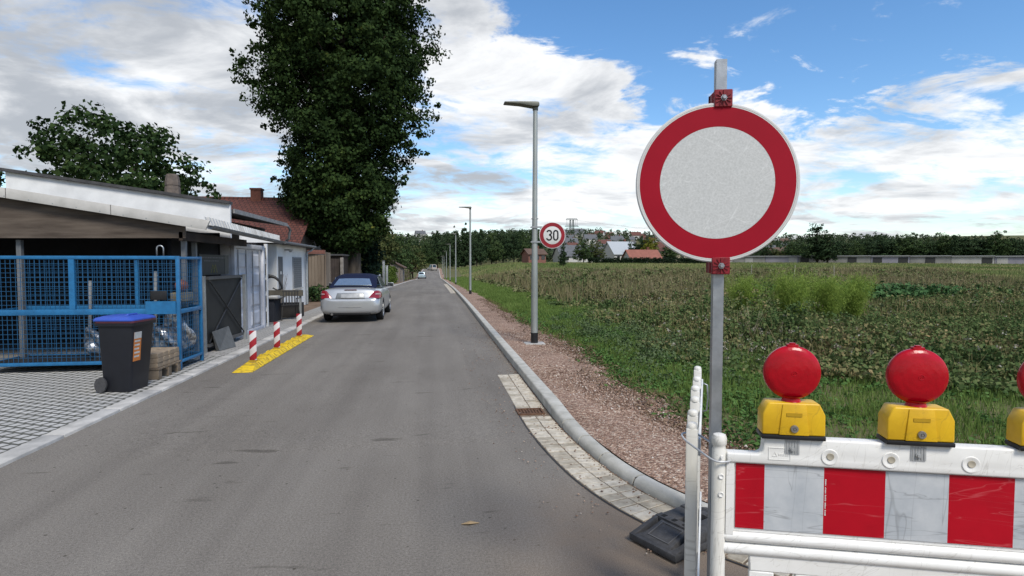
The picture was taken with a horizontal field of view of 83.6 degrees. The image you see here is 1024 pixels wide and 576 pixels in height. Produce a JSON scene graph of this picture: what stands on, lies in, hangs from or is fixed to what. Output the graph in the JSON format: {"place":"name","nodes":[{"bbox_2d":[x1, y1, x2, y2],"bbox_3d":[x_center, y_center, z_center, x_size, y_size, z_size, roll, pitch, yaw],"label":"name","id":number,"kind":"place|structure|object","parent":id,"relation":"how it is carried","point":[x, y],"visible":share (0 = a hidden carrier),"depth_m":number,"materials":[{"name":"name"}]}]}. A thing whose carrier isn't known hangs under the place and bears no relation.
{"place":"outdoors","nodes":[
{"label":"outdoors","id":0,"kind":"place"},
{"bbox_2d":[0,355,224,453],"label":"pavement","id":1,"kind":"structure","parent":0,"point":[36,402],"depth_m":7.16,"materials":[{"name":"concrete"}]},
{"bbox_2d":[0,256,203,369],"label":"wire cage","id":2,"kind":"object","parent":1,"relation":"on","point":[158,307],"visible":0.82,"depth_m":8.84,"materials":[{"name":"blue paint"}]},
{"bbox_2d":[83,327,100,358],"bbox_3d":[-6.510,0.880,9.183,0.565,0.555,0.581,-2,3,-43],"label":"foil bundle","id":3,"kind":"object","parent":2,"relation":"on","point":[90,351],"visible":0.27,"depth_m":9.00,"materials":[{"name":"metal"}]},
{"bbox_2d":[152,314,195,351],"bbox_3d":[-5.501,0.797,9.329,0.607,0.832,0.613,2,3,34],"label":"plastic bag","id":4,"kind":"object","parent":2,"relation":"in","point":[190,333],"visible":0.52,"depth_m":9.16,"materials":[{"name":"plastic"}]},
{"bbox_2d":[93,313,155,392],"bbox_3d":[-5.109,0.835,7.566,0.558,1.006,0.540,0,2,-2],"label":"wheelie bin","id":5,"kind":"object","parent":1,"relation":"on","point":[125,340],"visible":1,"depth_m":7.37,"materials":[{"name":"plastic"}]},
{"bbox_2d":[148,360,181,379],"bbox_3d":[-5.399,1.216,8.492,0.640,0.165,0.740,0,2,-8],"label":"wooden pallet","id":6,"kind":"object","parent":1,"relation":"on","point":[160,372],"visible":0.41,"depth_m":8.47,"materials":[{"name":"brown wood"}]},
{"bbox_2d":[0,318,286,359],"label":"yard","id":7,"kind":"structure","parent":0,"point":[49,349],"depth_m":11.11,"materials":[{"name":"concrete"}]},
{"bbox_2d":[0,168,283,361],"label":"shed","id":8,"kind":"structure","parent":7,"relation":"on","point":[46,215],"depth_m":12.04,"materials":[{"name":"white wood"}]},
{"bbox_2d":[198,254,228,274],"bbox_3d":[-6.008,-0.471,11.565,0.035,0.400,1.550,0,2,-8],"label":"notice board","id":9,"kind":"object","parent":8,"relation":"attached to","point":[214,264],"visible":0.98,"depth_m":11.54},
{"bbox_2d":[220,244,268,337],"bbox_3d":[-7.544,-0.013,13.755,2.531,2.180,2.540,0,2,-8],"label":"shipping container","id":10,"kind":"object","parent":7,"relation":"on","point":[250,261],"visible":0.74,"depth_m":13.98,"materials":[{"name":"metal"}]},
{"bbox_2d":[236,249,248,330],"bbox_3d":[-6.265,0.053,13.257,0.068,1.910,1.025,0,2,-8],"label":"door","id":11,"kind":"structure","parent":10,"relation":"in","point":[242,267],"depth_m":13.26,"materials":[{"name":"paint"}]},
{"bbox_2d":[248,250,261,328],"bbox_3d":[-6.404,0.009,14.284,0.068,1.910,1.020,0,2,-8],"label":"door","id":12,"kind":"structure","parent":10,"relation":"in","point":[255,252],"depth_m":14.19,"materials":[{"name":"paint"}]},
{"bbox_2d":[231,209,290,245],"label":"outbuilding","id":13,"kind":"structure","parent":7,"relation":"on","point":[241,215],"depth_m":16.68,"materials":[{"name":"wood"}]},
{"bbox_2d":[268,296,284,321],"bbox_3d":[-7.002,0.607,16.602,0.640,0.700,0.840,0,2,-8],"label":"rubbish bin","id":14,"kind":"object","parent":7,"relation":"on","point":[274,309],"visible":0.47,"depth_m":16.30,"materials":[{"name":"plastic"}]},
{"bbox_2d":[268,290,302,313],"bbox_3d":[-7.022,0.494,17.382,1.330,0.862,0.100,0,2,-8],"label":"plank rail","id":15,"kind":"object","parent":7,"relation":"on","point":[280,292],"visible":0.41,"depth_m":17.36,"materials":[{"name":"wood"}]},
{"bbox_2d":[204,284,395,355],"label":"pavement","id":16,"kind":"structure","parent":0,"point":[261,334],"depth_m":13.62,"materials":[{"name":"concrete"}]},
{"bbox_2d":[212,326,235,350],"bbox_3d":[-5.581,0.982,11.179,0.220,0.390,0.850,0,2,-8],"label":"slab","id":17,"kind":"object","parent":16,"relation":"on","point":[223,339],"visible":1,"depth_m":11.14,"materials":[{"name":"concrete"}]},
{"bbox_2d":[202,274,246,352],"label":"metal gate","id":18,"kind":"structure","parent":16,"relation":"on","point":[221,301],"depth_m":11.49,"materials":[{"name":"metal"}]},
{"bbox_2d":[280,290,299,320],"bbox_3d":[-6.639,0.504,17.050,0.568,0.873,0.627,-2,3,-33],"label":"garden chair","id":19,"kind":"object","parent":16,"relation":"on","point":[294,304],"visible":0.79,"depth_m":16.86,"materials":[{"name":"metal"}]},
{"bbox_2d":[281,302,303,317],"bbox_3d":[-6.891,0.681,17.908,0.630,0.440,0.550,0,2,-8],"label":"dark crate","id":20,"kind":"object","parent":16,"relation":"on","point":[288,311],"visible":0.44,"depth_m":17.64,"materials":[{"name":"plastic"}]},
{"bbox_2d":[361,239,386,285],"bbox_3d":[-8.661,-1.846,34.615,1.876,4.230,1.941,2,3,42],"label":"dark bush","id":21,"kind":"object","parent":16,"relation":"on","point":[371,263],"visible":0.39,"depth_m":34.38,"materials":[{"name":"green plant"}]},
{"bbox_2d":[304,300,320,311],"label":"path","id":22,"kind":"structure","parent":0,"point":[310,305],"depth_m":22.83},
{"bbox_2d":[265,241,316,304],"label":"white house","id":23,"kind":"structure","parent":22,"relation":"on","point":[289,260],"depth_m":20.71,"materials":[{"name":"paint"}]},
{"bbox_2d":[308,283,328,301],"bbox_3d":[-8.383,0.200,25.384,1.783,0.820,1.129,0,2,-8],"label":"bush","id":24,"kind":"object","parent":22,"relation":"on","point":[313,291],"visible":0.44,"depth_m":25.07,"materials":[{"name":"green plant"}]},
{"bbox_2d":[307,250,330,298],"bbox_3d":[-8.934,-0.608,26.591,0.780,2.280,1.300,0,2,-8],"label":"board fence","id":25,"kind":"object","parent":22,"relation":"on","point":[316,268],"visible":0.7,"depth_m":26.00,"materials":[{"name":"wood"}]},
{"bbox_2d":[308,254,349,289],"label":"garage","id":26,"kind":"structure","parent":22,"relation":"on","point":[339,264],"depth_m":29.97,"materials":[{"name":"white wood"}]},
{"bbox_2d":[331,259,339,282],"bbox_3d":[-9.346,-0.577,30.000,0.615,1.930,0.038,0,2,-8],"label":"door","id":27,"kind":"structure","parent":26,"relation":"in","point":[335,266],"depth_m":29.97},
{"bbox_2d":[0,268,747,575],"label":"road","id":28,"kind":"structure","parent":0,"point":[350,446],"depth_m":4.46,"materials":[{"name":"asphalt"}]},
{"bbox_2d":[232,334,313,372],"bbox_3d":[-4.438,1.150,11.018,0.298,0.104,4.537,0,2,-8],"label":"lane separator","id":29,"kind":"object","parent":28,"relation":"on","point":[268,356],"visible":0.91,"depth_m":10.10,"materials":[{"name":"plastic"}]},
{"bbox_2d":[248,331,257,361],"bbox_3d":[-4.209,0.941,9.308,0.120,0.495,0.110,0,2,-4],"label":"delineator post","id":30,"kind":"object","parent":29,"relation":"on","point":[253,346],"visible":1,"depth_m":9.29,"materials":[{"name":"white plastic"}]},
{"bbox_2d":[273,322,279,348],"bbox_3d":[-4.399,0.881,10.714,0.120,0.495,0.110,0,2,-4],"label":"delineator post","id":31,"kind":"object","parent":29,"relation":"on","point":[276,325],"visible":1,"depth_m":10.70,"materials":[{"name":"white plastic"}]},
{"bbox_2d":[320,273,393,319],"bbox_3d":[-4.846,0.210,18.253,2.065,1.368,4.410,0,2,-8],"label":"convertible car","id":32,"kind":"object","parent":28,"relation":"on","point":[357,294],"visible":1,"depth_m":16.25,"materials":[{"name":"silver metal"}]},
{"bbox_2d":[455,327,727,556],"bbox_3d":[-0.242,1.281,9.072,1.383,0.021,12.047,0,2,-12],"label":"kerb grit","id":33,"kind":"object","parent":28,"relation":"on","point":[556,439],"visible":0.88,"depth_m":5.36,"materials":[{"name":"gravel"}]},
{"bbox_2d":[513,405,773,575],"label":"tar joint","id":34,"kind":"object","parent":28,"relation":"on","point":[597,495],"visible":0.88,"depth_m":4.28,"materials":[{"name":"asphalt"}]},
{"bbox_2d":[498,374,793,575],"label":"gutter","id":35,"kind":"object","parent":28,"relation":"on","point":[558,453],"visible":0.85,"depth_m":4.73,"materials":[{"name":"concrete"}]},
{"bbox_2d":[515,408,544,415],"bbox_3d":[0.204,1.396,6.470,0.300,0.019,0.250,0,2,-8],"label":"drain grate","id":36,"kind":"object","parent":35,"relation":"on","point":[532,411],"visible":1,"depth_m":6.46,"materials":[{"name":"metal"}]},
{"bbox_2d":[629,504,707,562],"bbox_3d":[1.114,1.474,3.541,0.740,0.114,0.350,-2,3,-35],"label":"rubber foot","id":37,"kind":"object","parent":28,"relation":"on","point":[662,534],"visible":0.58,"depth_m":3.41},
{"bbox_2d":[684,366,708,575],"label":"fence element","id":38,"kind":"object","parent":37,"relation":"on","point":[693,494],"visible":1,"depth_m":2.42,"materials":[{"name":"white plastic"}]},
{"bbox_2d":[636,59,799,575],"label":"round traffic sign","id":39,"kind":"object","parent":28,"relation":"on","point":[717,183],"visible":1,"depth_m":2.27,"materials":[{"name":"metal"}]},
{"bbox_2d":[681,432,730,462],"bbox_3d":[0.780,0.640,2.315,0.104,0.032,0.306,0,2,-8],"label":"wire loop","id":40,"kind":"object","parent":39,"relation":"attached to","point":[697,449],"visible":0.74,"depth_m":2.28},
{"bbox_2d":[710,432,1023,575],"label":"road barrier","id":41,"kind":"object","parent":28,"relation":"on","point":[832,506],"visible":0.99,"depth_m":2.11,"materials":[{"name":"white plastic"}]},
{"bbox_2d":[756,342,825,454],"bbox_3d":[1.049,0.412,2.150,0.222,0.414,0.097,0,2,10],"label":"warning lamp","id":42,"kind":"object","parent":41,"relation":"attached to","point":[791,373],"visible":1,"depth_m":2.12,"materials":[{"name":"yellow plastic"}]},
{"bbox_2d":[876,345,954,460],"bbox_3d":[1.468,0.415,2.077,0.222,0.414,0.097,0,2,10],"label":"warning lamp","id":43,"kind":"object","parent":41,"relation":"attached to","point":[917,378],"visible":1,"depth_m":2.05,"materials":[{"name":"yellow plastic"}]},
{"bbox_2d":[1005,362,1023,450],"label":"warning lamp","id":44,"kind":"object","parent":41,"relation":"attached to","point":[1015,430],"visible":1,"depth_m":2.02,"materials":[{"name":"yellow plastic"}]},
{"bbox_2d":[0,0,1023,240],"label":"sky","id":45,"kind":"structure","parent":0,"point":[902,117],"materials":[{"name":"blue"}]},
{"bbox_2d":[439,268,754,502],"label":"gravel path","id":46,"kind":"structure","parent":0,"point":[495,321],"depth_m":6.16,"materials":[{"name":"gravel"}]},
{"bbox_2d":[459,207,471,293],"bbox_3d":[-2.549,-2.043,31.182,0.690,4.750,0.220,0,2,-8],"label":"street lamp","id":47,"kind":"object","parent":46,"relation":"on","point":[470,291],"visible":0.98,"depth_m":31.17,"materials":[{"name":"metal"}]},
{"bbox_2d":[523,342,545,344],"bbox_3d":[0.449,1.123,11.481,0.400,0.054,0.320,0,2,-8],"label":"foundation pad","id":48,"kind":"object","parent":46,"relation":"on","point":[530,343],"visible":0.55,"depth_m":11.37,"materials":[{"name":"concrete"}]},
{"bbox_2d":[503,101,538,342],"bbox_3d":[0.181,-1.275,11.343,0.690,4.750,0.220,0,2,-8],"label":"street lamp","id":49,"kind":"object","parent":48,"relation":"on","point":[534,105],"visible":1,"depth_m":11.34,"materials":[{"name":"grey metal"}]},
{"bbox_2d":[530,218,564,248],"bbox_3d":[0.710,-1.084,11.418,0.687,0.598,0.191,0,2,-5],"label":"speed limit sign","id":50,"kind":"object","parent":49,"relation":"attached to","point":[551,235],"visible":0.98,"depth_m":11.33,"materials":[{"name":"metal"}]},
{"bbox_2d":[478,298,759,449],"bbox_3d":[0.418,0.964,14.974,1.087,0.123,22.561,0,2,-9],"label":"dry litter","id":51,"kind":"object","parent":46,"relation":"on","point":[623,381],"visible":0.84,"depth_m":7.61,"materials":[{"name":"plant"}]},
{"bbox_2d":[308,235,1023,502],"bbox_3d":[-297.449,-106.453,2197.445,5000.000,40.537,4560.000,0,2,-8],"label":"ground","id":52,"kind":"structure","parent":0,"point":[836,430],"depth_m":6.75,"materials":[{"name":"green plant"}]},
{"bbox_2d":[0,99,221,199],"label":"broadleaf tree","id":53,"kind":"object","parent":52,"relation":"on","point":[152,146],"visible":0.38,"depth_m":21.62,"materials":[{"name":"green plant"}]},
{"bbox_2d":[100,171,183,193],"bbox_3d":[-13.125,-1.574,19.923,3.662,4.822,2.306,0,2,-8],"label":"broadleaf tree","id":54,"kind":"object","parent":52,"relation":"on","point":[153,183],"visible":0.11,"depth_m":19.46,"materials":[{"name":"green plant"}]},
{"bbox_2d":[0,269,423,467],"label":"kerb","id":55,"kind":"structure","parent":52,"relation":"on","point":[26,449],"depth_m":6.50,"materials":[{"name":"concrete"}]},
{"bbox_2d":[198,188,330,251],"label":"tiled house","id":56,"kind":"structure","parent":52,"relation":"on","point":[256,202],"depth_m":31.70,"materials":[{"name":"tile"}]},
{"bbox_2d":[227,0,452,273],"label":"poplar tree","id":57,"kind":"object","parent":52,"relation":"on","point":[346,134],"visible":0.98,"depth_m":30.45,"materials":[{"name":"green plant"}]},
{"bbox_2d":[361,229,402,272],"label":"broadleaf tree","id":58,"kind":"object","parent":52,"relation":"on","point":[390,248],"visible":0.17,"depth_m":63.64,"materials":[{"name":"green plant"}]},
{"bbox_2d":[377,266,398,285],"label":"clipped hedge","id":59,"kind":"object","parent":52,"relation":"on","point":[392,274],"visible":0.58,"depth_m":58.26,"materials":[{"name":"green plant"}]},
{"bbox_2d":[380,231,409,266],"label":"broadleaf tree","id":60,"kind":"object","parent":52,"relation":"on","point":[398,258],"visible":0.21,"depth_m":89.77,"materials":[{"name":"green plant"}]},
{"bbox_2d":[388,232,421,274],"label":"broadleaf tree","id":61,"kind":"object","parent":52,"relation":"on","point":[408,261],"visible":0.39,"depth_m":97.32,"materials":[{"name":"green plant"}]},
{"bbox_2d":[405,245,428,278],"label":"broadleaf tree","id":62,"kind":"object","parent":52,"relation":"on","point":[420,267],"visible":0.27,"depth_m":125.54,"materials":[{"name":"green plant"}]},
{"bbox_2d":[426,230,448,267],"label":"broadleaf tree","id":63,"kind":"object","parent":52,"relation":"on","point":[438,248],"visible":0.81,"depth_m":224.68,"materials":[{"name":"green plant"}]},
{"bbox_2d":[447,225,462,267],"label":"spruce tree","id":64,"kind":"object","parent":52,"relation":"on","point":[451,254],"visible":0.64,"depth_m":204.09,"materials":[{"name":"green plant"}]},
{"bbox_2d":[452,222,474,266],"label":"spruce tree","id":65,"kind":"object","parent":52,"relation":"on","point":[462,252],"visible":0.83,"depth_m":201.90,"materials":[{"name":"green plant"}]},
{"bbox_2d":[465,240,486,265],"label":"broadleaf tree","id":66,"kind":"object","parent":52,"relation":"on","point":[477,254],"visible":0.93,"depth_m":176.49,"materials":[{"name":"green plant"}]},
{"bbox_2d":[468,229,491,264],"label":"broadleaf tree","id":67,"kind":"object","parent":52,"relation":"on","point":[480,236],"visible":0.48,"depth_m":198.07,"materials":[{"name":"green plant"}]},
{"bbox_2d":[486,240,506,263],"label":"broadleaf tree","id":68,"kind":"object","parent":52,"relation":"on","point":[495,254],"visible":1,"depth_m":179.14,"materials":[{"name":"green plant"}]},
{"bbox_2d":[494,230,510,262],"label":"broadleaf tree","id":69,"kind":"object","parent":52,"relation":"on","point":[499,236],"visible":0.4,"depth_m":198.86,"materials":[{"name":"green plant"}]},
{"bbox_2d":[503,230,523,261],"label":"broadleaf tree","id":70,"kind":"object","parent":52,"relation":"on","point":[514,241],"visible":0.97,"depth_m":193.33,"materials":[{"name":"green plant"}]},
{"bbox_2d":[520,246,547,262],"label":"house","id":71,"kind":"structure","parent":52,"relation":"on","point":[526,254],"depth_m":148.43,"materials":[{"name":"brick"}]},
{"bbox_2d":[438,268,707,507],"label":"kerb","id":72,"kind":"structure","parent":52,"relation":"on","point":[567,422],"depth_m":5.54,"materials":[{"name":"concrete"}]},
{"bbox_2d":[551,245,598,262],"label":"house","id":73,"kind":"structure","parent":52,"relation":"on","point":[569,249],"depth_m":195.38,"materials":[{"name":"brick"}]},
{"bbox_2d":[571,241,594,261],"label":"broadleaf tree","id":74,"kind":"object","parent":52,"relation":"on","point":[584,254],"visible":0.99,"depth_m":165.79,"materials":[{"name":"green plant"}]},
{"bbox_2d":[601,239,634,259],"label":"house","id":75,"kind":"structure","parent":52,"relation":"on","point":[614,249],"depth_m":189.90,"materials":[{"name":"brick"}]},
{"bbox_2d":[621,247,661,261],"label":"house","id":76,"kind":"structure","parent":52,"relation":"on","point":[647,252],"depth_m":162.17,"materials":[{"name":"tile"}]},
{"bbox_2d":[588,257,705,263],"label":"long hedge","id":77,"kind":"object","parent":52,"relation":"on","point":[663,260],"visible":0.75,"depth_m":147.13,"materials":[{"name":"plant"}]},
{"bbox_2d":[538,309,756,388],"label":"grey green herbs","id":78,"kind":"object","parent":52,"relation":"on","point":[587,329],"visible":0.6,"depth_m":10.98,"materials":[{"name":"green plant"}]},
{"bbox_2d":[330,227,1022,265],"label":"hillside wood","id":79,"kind":"object","parent":52,"relation":"on","point":[799,239],"visible":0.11,"depth_m":488.10,"materials":[{"name":"green plant"}]},
{"bbox_2d":[456,262,1023,300],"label":"field grass","id":80,"kind":"structure","parent":52,"relation":"on","point":[1005,270],"depth_m":119.78,"materials":[{"name":"plant"}]},
{"bbox_2d":[473,266,1023,328],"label":"rough weeds","id":81,"kind":"object","parent":52,"relation":"on","point":[606,269],"visible":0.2,"depth_m":43.08,"materials":[{"name":"green plant"}]},
{"bbox_2d":[473,266,1023,302],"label":"stalks","id":82,"kind":"object","parent":52,"relation":"on","point":[568,292],"visible":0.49,"depth_m":37.16,"materials":[{"name":"plant"}]},
{"bbox_2d":[724,270,772,311],"bbox_3d":[6.722,0.211,16.627,1.446,1.597,1.436,-2,3,-34],"label":"feathery plant","id":83,"kind":"object","parent":52,"relation":"on","point":[742,286],"visible":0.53,"depth_m":16.53,"materials":[{"name":"plant"}]},
{"bbox_2d":[733,256,764,262],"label":"garage block","id":84,"kind":"structure","parent":52,"relation":"on","point":[750,259],"depth_m":176.54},
{"bbox_2d":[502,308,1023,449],"bbox_3d":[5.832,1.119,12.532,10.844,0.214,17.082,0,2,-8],"label":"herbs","id":85,"kind":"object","parent":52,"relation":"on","point":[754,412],"visible":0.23,"depth_m":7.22,"materials":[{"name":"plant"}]},
{"bbox_2d":[523,275,1023,377],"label":"weed stalks","id":86,"kind":"object","parent":52,"relation":"on","point":[897,309],"visible":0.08,"depth_m":15.63,"materials":[{"name":"plant"}]},
{"bbox_2d":[527,274,1023,400],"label":"leafy weeds","id":87,"kind":"object","parent":52,"relation":"on","point":[882,338],"visible":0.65,"depth_m":11.13,"materials":[{"name":"green plant"}]},
{"bbox_2d":[765,256,798,262],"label":"garage block","id":88,"kind":"structure","parent":52,"relation":"on","point":[784,259],"depth_m":172.67,"materials":[{"name":"concrete"}]},
{"bbox_2d":[554,276,1023,371],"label":"seed heads","id":89,"kind":"object","parent":52,"relation":"on","point":[836,347],"visible":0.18,"depth_m":10.48,"materials":[{"name":"plant"}]},
{"bbox_2d":[760,264,824,315],"bbox_3d":[7.269,0.176,14.829,1.560,1.801,1.683,0,2,-8],"label":"feathery plant","id":90,"kind":"object","parent":52,"relation":"on","point":[786,294],"visible":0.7,"depth_m":14.71,"materials":[{"name":"plant"}]},
{"bbox_2d":[800,223,834,262],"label":"slender tree","id":91,"kind":"object","parent":52,"relation":"on","point":[812,249],"visible":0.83,"depth_m":163.28,"materials":[{"name":"green plant"}]},
{"bbox_2d":[812,233,841,262],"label":"slender tree","id":92,"kind":"object","parent":52,"relation":"on","point":[829,256],"visible":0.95,"depth_m":161.91,"materials":[{"name":"green plant"}]},
{"bbox_2d":[801,270,858,322],"bbox_3d":[8.991,0.256,16.297,1.335,1.618,1.597,-2,3,-42],"label":"feathery plant","id":93,"kind":"object","parent":52,"relation":"on","point":[827,298],"visible":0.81,"depth_m":16.10,"materials":[{"name":"plant"}]},
{"bbox_2d":[831,241,857,255],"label":"broadleaf tree","id":94,"kind":"object","parent":52,"relation":"on","point":[843,251],"visible":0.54,"depth_m":196.90,"materials":[{"name":"green plant"}]},
{"bbox_2d":[834,255,870,262],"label":"garage block","id":95,"kind":"structure","parent":52,"relation":"on","point":[857,259],"depth_m":163.92,"materials":[{"name":"concrete"}]},
{"bbox_2d":[831,270,879,317],"bbox_3d":[10.111,0.186,16.938,1.525,1.556,1.480,0,2,-8],"label":"feathery plant","id":96,"kind":"object","parent":52,"relation":"on","point":[857,301],"visible":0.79,"depth_m":16.80,"materials":[{"name":"plant"}]},
{"bbox_2d":[845,240,866,255],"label":"broadleaf tree","id":97,"kind":"object","parent":52,"relation":"on","point":[857,247],"visible":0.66,"depth_m":194.47,"materials":[{"name":"green plant"}]},
{"bbox_2d":[702,280,1023,298],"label":"broad leaf patch","id":98,"kind":"object","parent":52,"relation":"on","point":[894,290],"visible":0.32,"depth_m":24.65,"materials":[{"name":"plant"}]},
{"bbox_2d":[865,238,906,255],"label":"broadleaf tree","id":99,"kind":"object","parent":52,"relation":"on","point":[886,249],"visible":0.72,"depth_m":186.88,"materials":[{"name":"green plant"}]},
{"bbox_2d":[871,255,909,263],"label":"garage block","id":100,"kind":"structure","parent":52,"relation":"on","point":[902,259],"depth_m":159.81,"materials":[{"name":"concrete"}]},
{"bbox_2d":[891,233,929,255],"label":"broadleaf tree","id":101,"kind":"object","parent":52,"relation":"on","point":[910,245],"visible":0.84,"depth_m":184.12,"materials":[{"name":"green plant"}]},
{"bbox_2d":[910,255,950,263],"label":"garage block","id":102,"kind":"structure","parent":52,"relation":"on","point":[932,259],"depth_m":155.56,"materials":[{"name":"concrete"}]},
{"bbox_2d":[925,232,955,254],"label":"broadleaf tree","id":103,"kind":"object","parent":52,"relation":"on","point":[942,246],"visible":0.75,"depth_m":182.71,"materials":[{"name":"green plant"}]},
{"bbox_2d":[947,234,972,255],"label":"broadleaf tree","id":104,"kind":"object","parent":52,"relation":"on","point":[957,248],"visible":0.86,"depth_m":177.00,"materials":[{"name":"green plant"}]},
{"bbox_2d":[951,255,994,263],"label":"garage block","id":105,"kind":"structure","parent":52,"relation":"on","point":[974,259],"depth_m":151.39,"materials":[{"name":"concrete"}]},
{"bbox_2d":[960,236,999,255],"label":"broadleaf tree","id":106,"kind":"object","parent":52,"relation":"on","point":[976,249],"visible":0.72,"depth_m":174.76,"materials":[{"name":"green plant"}]},
{"bbox_2d":[981,230,1016,255],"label":"broadleaf tree","id":107,"kind":"object","parent":52,"relation":"on","point":[999,247],"visible":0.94,"depth_m":171.10,"materials":[{"name":"green plant"}]},
{"bbox_2d":[994,256,1023,264],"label":"garage block","id":108,"kind":"structure","parent":52,"relation":"on","point":[1004,260],"depth_m":147.94,"materials":[{"name":"concrete"}]},
{"bbox_2d":[1006,237,1023,255],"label":"broadleaf tree","id":109,"kind":"object","parent":52,"relation":"on","point":[1019,250],"visible":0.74,"depth_m":171.13,"materials":[{"name":"green plant"}]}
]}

